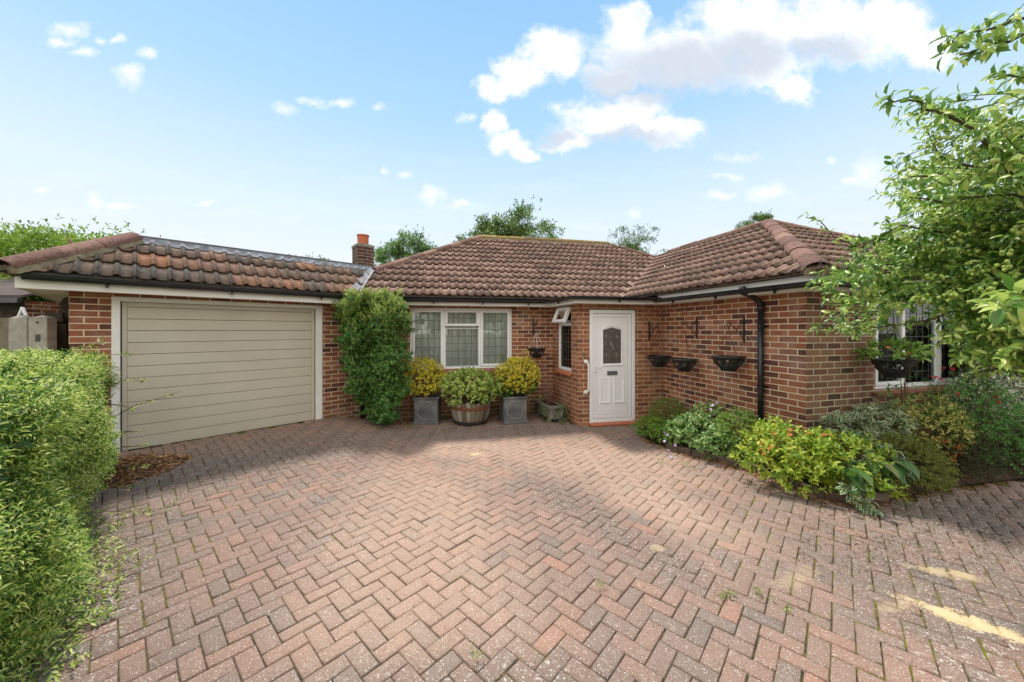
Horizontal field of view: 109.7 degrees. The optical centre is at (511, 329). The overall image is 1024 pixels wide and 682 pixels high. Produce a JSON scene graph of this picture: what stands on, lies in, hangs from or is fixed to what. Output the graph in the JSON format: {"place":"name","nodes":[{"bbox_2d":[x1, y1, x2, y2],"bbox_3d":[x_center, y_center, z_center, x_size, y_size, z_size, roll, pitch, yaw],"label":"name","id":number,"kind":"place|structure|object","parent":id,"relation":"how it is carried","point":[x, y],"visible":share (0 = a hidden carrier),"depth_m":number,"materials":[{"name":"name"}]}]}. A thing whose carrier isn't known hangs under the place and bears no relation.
{"place":"outdoors","nodes":[
{"label":"outdoors","id":0,"kind":"place"},
{"bbox_2d":[0,414,1023,681],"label":"driveway paving","id":1,"kind":"structure","parent":0,"point":[456,486],"depth_m":2.48,"materials":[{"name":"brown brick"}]},
{"bbox_2d":[97,452,191,488],"bbox_3d":[-4.137,1.503,3.937,0.830,0.161,0.825,0,0,0],"label":"dry leaf pile","id":2,"kind":"object","parent":1,"relation":"on","point":[134,457],"visible":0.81,"depth_m":3.94,"materials":[{"name":"brown plant"}]},
{"bbox_2d":[331,286,415,424],"bbox_3d":[-2.335,0.466,6.048,1.496,2.356,1.165,0,0,0],"label":"climbing shrub","id":3,"kind":"object","parent":1,"relation":"on","point":[385,389],"visible":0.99,"depth_m":5.79,"materials":[{"name":"green plant"}]},
{"bbox_2d":[412,393,441,424],"bbox_3d":[-1.500,1.405,6.430,0.448,0.470,0.448,0,0,-3],"label":"square planter","id":4,"kind":"object","parent":1,"relation":"on","point":[427,410],"visible":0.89,"depth_m":6.23,"materials":[{"name":"stone"}]},
{"bbox_2d":[402,356,447,396],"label":"golden shrub","id":5,"kind":"object","parent":4,"relation":"on","point":[433,385],"visible":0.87,"depth_m":6.27,"materials":[{"name":"yellow plant"}]},
{"bbox_2d":[450,397,490,424],"bbox_3d":[-0.735,1.424,6.400,0.736,0.391,0.736,0,0,0],"label":"half barrel","id":6,"kind":"object","parent":1,"relation":"on","point":[475,414],"visible":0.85,"depth_m":6.12,"materials":[{"name":"brown wood"}]},
{"bbox_2d":[438,366,504,406],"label":"pot shrub","id":7,"kind":"object","parent":6,"relation":"on","point":[471,388],"visible":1,"depth_m":6.15,"materials":[{"name":"green plant"}]},
{"bbox_2d":[499,392,527,424],"bbox_3d":[0.020,1.405,6.490,0.448,0.470,0.448,0,0,-13],"label":"square planter","id":8,"kind":"object","parent":1,"relation":"on","point":[513,410],"visible":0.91,"depth_m":6.30,"materials":[{"name":"stone"}]},
{"bbox_2d":[492,348,541,397],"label":"golden shrub","id":9,"kind":"object","parent":8,"relation":"on","point":[519,382],"visible":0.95,"depth_m":6.31,"materials":[{"name":"yellow plant"}]},
{"bbox_2d":[159,423,909,659],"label":"paving weeds","id":10,"kind":"object","parent":1,"relation":"on","point":[473,652],"visible":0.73,"depth_m":2.22,"materials":[{"name":"green plant"}]},
{"bbox_2d":[535,399,564,422],"bbox_3d":[0.684,1.485,6.614,0.310,0.310,0.690,0,0,-18],"label":"stone trough","id":11,"kind":"object","parent":1,"relation":"on","point":[549,410],"visible":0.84,"depth_m":6.38,"materials":[{"name":"stone"}]},
{"bbox_2d":[538,374,568,423],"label":"dry plant","id":12,"kind":"object","parent":11,"relation":"in","point":[549,400],"visible":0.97,"depth_m":6.57,"materials":[{"name":"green plant"}]},
{"bbox_2d":[132,420,1016,677],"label":"scattered leaf bits","id":13,"kind":"object","parent":1,"relation":"on","point":[569,601],"visible":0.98,"depth_m":2.15,"materials":[{"name":"plant"}]},
{"bbox_2d":[666,443,889,503],"bbox_3d":[2.742,1.603,4.095,0.425,0.113,2.137,0,0,-43],"label":"bed edging","id":14,"kind":"object","parent":1,"relation":"on","point":[879,496],"visible":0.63,"depth_m":3.85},
{"bbox_2d":[645,440,1006,508],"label":"bed edge litter","id":15,"kind":"object","parent":1,"relation":"on","point":[930,493],"visible":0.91,"depth_m":3.68,"materials":[{"name":"brown soil"}]},
{"bbox_2d":[797,493,1023,576],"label":"shaded paving litter","id":16,"kind":"object","parent":1,"relation":"on","point":[924,532],"visible":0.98,"depth_m":2.92,"materials":[{"name":"brown plant"}]},
{"bbox_2d":[0,0,1023,265],"label":"sky","id":17,"kind":"structure","parent":0,"point":[289,127],"materials":[{"name":"blue"}]},
{"bbox_2d":[638,421,1023,498],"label":"flower bed soil","id":18,"kind":"structure","parent":0,"point":[963,480],"depth_m":3.93,"materials":[{"name":"brown soil"}]},
{"bbox_2d":[629,415,691,445],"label":"plant","id":19,"kind":"object","parent":18,"relation":"on","point":[653,425],"visible":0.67,"depth_m":5.32,"materials":[{"name":"green plant"}]},
{"bbox_2d":[647,397,688,426],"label":"mound shrub","id":20,"kind":"object","parent":18,"relation":"on","point":[668,406],"visible":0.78,"depth_m":5.86,"materials":[{"name":"green plant"}]},
{"bbox_2d":[657,399,743,459],"bbox_3d":[2.530,1.305,4.876,1.050,0.647,1.093,0,0,0],"label":"geranium","id":21,"kind":"object","parent":18,"relation":"on","point":[701,438],"visible":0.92,"depth_m":4.79,"materials":[{"name":"green plant"}]},
{"bbox_2d":[713,406,770,457],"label":"box bush","id":22,"kind":"object","parent":18,"relation":"on","point":[746,416],"visible":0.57,"depth_m":4.46,"materials":[{"name":"green plant"}]},
{"bbox_2d":[728,413,910,501],"bbox_3d":[3.059,1.287,3.680,1.030,0.648,1.344,0,0,-38],"label":"yellow green shrub","id":23,"kind":"object","parent":18,"relation":"on","point":[827,454],"visible":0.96,"depth_m":3.58,"materials":[{"name":"green plant"}]},
{"bbox_2d":[813,409,886,466],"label":"variegated clump","id":24,"kind":"object","parent":18,"relation":"on","point":[847,418],"visible":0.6,"depth_m":3.95,"materials":[{"name":"green plant"}]},
{"bbox_2d":[826,457,919,495],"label":"broad leaved plant","id":25,"kind":"object","parent":18,"relation":"on","point":[899,469],"visible":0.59,"depth_m":3.31,"materials":[{"name":"green plant"}]},
{"bbox_2d":[836,438,913,517],"bbox_3d":[3.344,1.398,3.408,0.956,0.571,0.443,0,0,-23],"label":"variegated trailing plant","id":26,"kind":"object","parent":18,"relation":"on","point":[858,502],"visible":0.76,"depth_m":3.26,"materials":[{"name":"green plant"}]},
{"bbox_2d":[842,398,918,461],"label":"variegated clump","id":27,"kind":"object","parent":18,"relation":"on","point":[887,413],"visible":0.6,"depth_m":4.04,"materials":[{"name":"green plant"}]},
{"bbox_2d":[858,431,962,492],"bbox_3d":[4.098,1.354,3.768,0.779,0.565,0.686,0,0,0],"label":"mound shrub","id":28,"kind":"object","parent":18,"relation":"on","point":[931,476],"visible":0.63,"depth_m":3.59,"materials":[{"name":"green plant"}]},
{"bbox_2d":[877,349,954,460],"bbox_3d":[4.717,0.902,4.196,0.866,1.379,0.380,0,0,0],"label":"climbing rose","id":29,"kind":"object","parent":18,"relation":"on","point":[905,388],"visible":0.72,"depth_m":4.20,"materials":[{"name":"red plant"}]},
{"bbox_2d":[875,391,978,463],"bbox_3d":[4.786,1.151,4.152,0.999,0.905,0.776,0,0,0],"label":"golden bush","id":30,"kind":"object","parent":18,"relation":"on","point":[937,423],"visible":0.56,"depth_m":4.02,"materials":[{"name":"green plant"}]},
{"bbox_2d":[919,427,1010,482],"bbox_3d":[4.933,1.339,3.933,0.708,0.550,0.616,0,0,0],"label":"mound shrub","id":31,"kind":"object","parent":18,"relation":"on","point":[964,469],"visible":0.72,"depth_m":3.83,"materials":[{"name":"green plant"}]},
{"bbox_2d":[916,378,1023,466],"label":"rose bush","id":32,"kind":"object","parent":18,"relation":"on","point":[979,407],"visible":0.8,"depth_m":4.02,"materials":[{"name":"green plant"}]},
{"bbox_2d":[936,336,1023,448],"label":"variegated hedge","id":33,"kind":"object","parent":18,"relation":"on","point":[1005,381],"visible":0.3,"depth_m":4.43,"materials":[{"name":"green plant"}]},
{"bbox_2d":[952,410,1023,473],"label":"dark shrub","id":34,"kind":"object","parent":18,"relation":"on","point":[1014,455],"visible":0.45,"depth_m":4.05,"materials":[{"name":"green plant"}]},
{"label":"ground","id":35,"kind":"structure","parent":0,"visible":0},
{"bbox_2d":[0,318,8,352],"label":"timber fence","id":36,"kind":"object","parent":35,"relation":"on","point":[4,333],"visible":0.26,"depth_m":4.36,"materials":[{"name":"wood"}]},
{"bbox_2d":[9,315,30,351],"bbox_3d":[-5.928,0.730,4.370,0.225,1.820,0.100,0,0,0],"label":"concrete post","id":37,"kind":"object","parent":35,"relation":"on","point":[18,332],"visible":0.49,"depth_m":4.32,"materials":[{"name":"grey concrete"}]},
{"bbox_2d":[17,307,27,315],"bbox_3d":[-6.518,0.603,4.800,1.569,1.813,0.032,0,0,0],"label":"step ladder","id":38,"kind":"object","parent":35,"relation":"on","point":[22,309],"visible":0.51,"depth_m":4.79,"materials":[{"name":"white plastic"}]},
{"bbox_2d":[0,275,59,317],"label":"neighbouring outbuilding","id":39,"kind":"structure","parent":35,"relation":"on","point":[9,307],"depth_m":6.29,"materials":[{"name":"brick"}]},
{"bbox_2d":[29,315,56,355],"bbox_3d":[-5.688,0.730,4.368,0.225,1.820,0.104,0,0,0],"label":"concrete post","id":40,"kind":"object","parent":35,"relation":"on","point":[42,331],"visible":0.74,"depth_m":4.32,"materials":[{"name":"grey concrete"}]},
{"bbox_2d":[0,213,132,301],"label":"broadleaf tree","id":41,"kind":"object","parent":35,"relation":"on","point":[14,242],"visible":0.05,"depth_m":8.19,"materials":[{"name":"green plant"}]},
{"bbox_2d":[0,220,160,252],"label":"broadleaf tree","id":42,"kind":"object","parent":35,"relation":"on","point":[40,225],"visible":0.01,"depth_m":11.71,"materials":[{"name":"green plant"}]},
{"bbox_2d":[0,338,179,681],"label":"hedge","id":43,"kind":"object","parent":35,"relation":"on","point":[53,417],"visible":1,"depth_m":1.91,"materials":[{"name":"green plant"}]},
{"bbox_2d":[374,224,437,265],"bbox_3d":[-5.117,-1.736,17.968,3.912,6.959,3.256,0,0,0],"label":"broadleaf tree","id":44,"kind":"object","parent":35,"relation":"on","point":[398,251],"visible":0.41,"depth_m":17.16,"materials":[{"name":"green plant"}]},
{"bbox_2d":[452,194,565,241],"bbox_3d":[-0.211,-2.169,15.721,5.289,7.832,5.606,0,0,0],"label":"broadleaf tree","id":45,"kind":"object","parent":35,"relation":"on","point":[496,226],"visible":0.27,"depth_m":15.12,"materials":[{"name":"green plant"}]},
{"bbox_2d":[0,219,1023,464],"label":"bungalow","id":46,"kind":"object","parent":35,"relation":"on","point":[216,339],"visible":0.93,"depth_m":5.39,"materials":[{"name":"brick"}]},
{"bbox_2d":[45,297,68,352],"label":"garden gate","id":47,"kind":"structure","parent":46,"relation":"attached to","point":[62,316],"depth_m":4.59,"materials":[{"name":"wood"}]},
{"bbox_2d":[111,296,321,453],"bbox_3d":[-4.001,0.550,5.180,0.112,1.900,2.347,0,0,44],"label":"garage door","id":48,"kind":"structure","parent":46,"relation":"in","point":[234,367],"depth_m":4.99,"materials":[{"name":"beige metal"}]},
{"bbox_2d":[410,308,512,373],"bbox_3d":[-0.944,0.197,6.804,1.971,1.204,0.238,0,0,-12],"label":"window","id":49,"kind":"structure","parent":46,"relation":"in","point":[458,338],"depth_m":6.84,"materials":[{"name":"white plastic"}]},
{"bbox_2d":[533,318,536,334],"bbox_3d":[0.444,-0.065,6.881,0.028,0.330,0.289,0,0,-12],"label":"wall bracket","id":50,"kind":"object","parent":46,"relation":"attached to","point":[533,325],"depth_m":7.00,"materials":[{"name":"black metal"}]},
{"bbox_2d":[527,330,545,357],"bbox_3d":[0.465,0.266,6.780,0.353,0.522,0.353,0,0,0],"label":"hanging basket","id":51,"kind":"object","parent":50,"relation":"hanging from","point":[536,353],"visible":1,"depth_m":6.69,"materials":[{"name":"black plastic"}]},
{"bbox_2d":[551,306,571,375],"bbox_3d":[0.927,0.195,6.630,0.227,1.229,0.653,0,0,-18],"label":"window","id":52,"kind":"structure","parent":46,"relation":"in","point":[561,315],"depth_m":6.64,"materials":[{"name":"white plastic"}]},
{"bbox_2d":[589,310,638,426],"bbox_3d":[1.749,0.643,6.242,0.882,1.977,0.215,0,0,-12],"label":"front door","id":53,"kind":"structure","parent":46,"relation":"in","point":[612,332],"depth_m":6.26,"materials":[{"name":"white plastic"}]},
{"bbox_2d":[648,321,658,339],"bbox_3d":[2.458,0.015,6.247,0.028,0.330,0.289,0,0,-12],"label":"wall bracket","id":54,"kind":"object","parent":46,"relation":"attached to","point":[649,335],"depth_m":6.38,"materials":[{"name":"black metal"}]},
{"bbox_2d":[647,330,671,366],"bbox_3d":[2.509,0.286,6.152,0.394,0.692,0.394,0,0,0],"label":"hanging basket","id":55,"kind":"object","parent":54,"relation":"hanging from","point":[660,361],"visible":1,"depth_m":6.06,"materials":[{"name":"black plastic"}]},
{"bbox_2d":[682,318,697,338],"bbox_3d":[2.786,-0.025,5.660,0.289,0.330,0.028,0,0,-16],"label":"wall bracket","id":56,"kind":"object","parent":46,"relation":"attached to","point":[696,334],"depth_m":5.68,"materials":[{"name":"black metal"}]},
{"bbox_2d":[671,329,697,371],"bbox_3d":[2.687,0.291,5.631,0.394,0.712,0.394,0,0,0],"label":"hanging basket","id":57,"kind":"object","parent":56,"relation":"hanging from","point":[687,366],"visible":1,"depth_m":5.56,"materials":[{"name":"black plastic"}]},
{"bbox_2d":[727,318,744,341],"bbox_3d":[3.016,0.005,4.856,0.289,0.330,0.028,0,0,-16],"label":"wall bracket","id":58,"kind":"object","parent":46,"relation":"attached to","point":[743,337],"depth_m":4.88,"materials":[{"name":"black metal"}]},
{"bbox_2d":[711,327,746,371],"bbox_3d":[2.912,0.259,4.846,0.415,0.588,0.415,0,0,0],"label":"hanging basket","id":59,"kind":"object","parent":58,"relation":"hanging from","point":[736,363],"visible":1,"depth_m":4.76,"materials":[{"name":"black plastic"}]},
{"bbox_2d":[856,310,878,335],"bbox_3d":[4.200,-0.085,4.217,0.028,0.330,0.289,0,0,-16],"label":"wall bracket","id":60,"kind":"object","parent":46,"relation":"attached to","point":[857,322],"depth_m":4.34,"materials":[{"name":"black metal"}]},
{"bbox_2d":[851,319,934,377],"bbox_3d":[4.379,0.211,4.143,0.643,0.662,0.516,0,0,0],"label":"hanging basket","id":61,"kind":"object","parent":46,"relation":"hanging from","point":[908,365],"visible":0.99,"depth_m":4.07,"materials":[{"name":"black plastic"}]},
{"bbox_2d":[872,300,968,395],"bbox_3d":[5.364,0.202,4.713,1.961,1.214,0.140,0,0,-16],"label":"window","id":62,"kind":"structure","parent":46,"relation":"in","point":[928,369],"depth_m":4.73,"materials":[{"name":"white plastic"}]},
{"bbox_2d":[607,223,667,253],"bbox_3d":[5.309,-1.537,15.948,3.102,6.558,2.427,0,0,0],"label":"wispy tree","id":63,"kind":"object","parent":35,"relation":"on","point":[628,244],"visible":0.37,"depth_m":15.77,"materials":[{"name":"green plant"}]},
{"bbox_2d":[733,209,774,229],"bbox_3d":[8.131,-1.105,12.007,1.117,5.694,1.341,0,0,-38],"label":"conifer","id":64,"kind":"object","parent":35,"relation":"on","point":[756,217],"visible":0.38,"depth_m":11.92,"materials":[{"name":"green plant"}]},
{"bbox_2d":[797,3,1023,385],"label":"fruit tree","id":65,"kind":"object","parent":35,"relation":"on","point":[979,225],"visible":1,"depth_m":1.82,"materials":[{"name":"green plant"}]}
]}

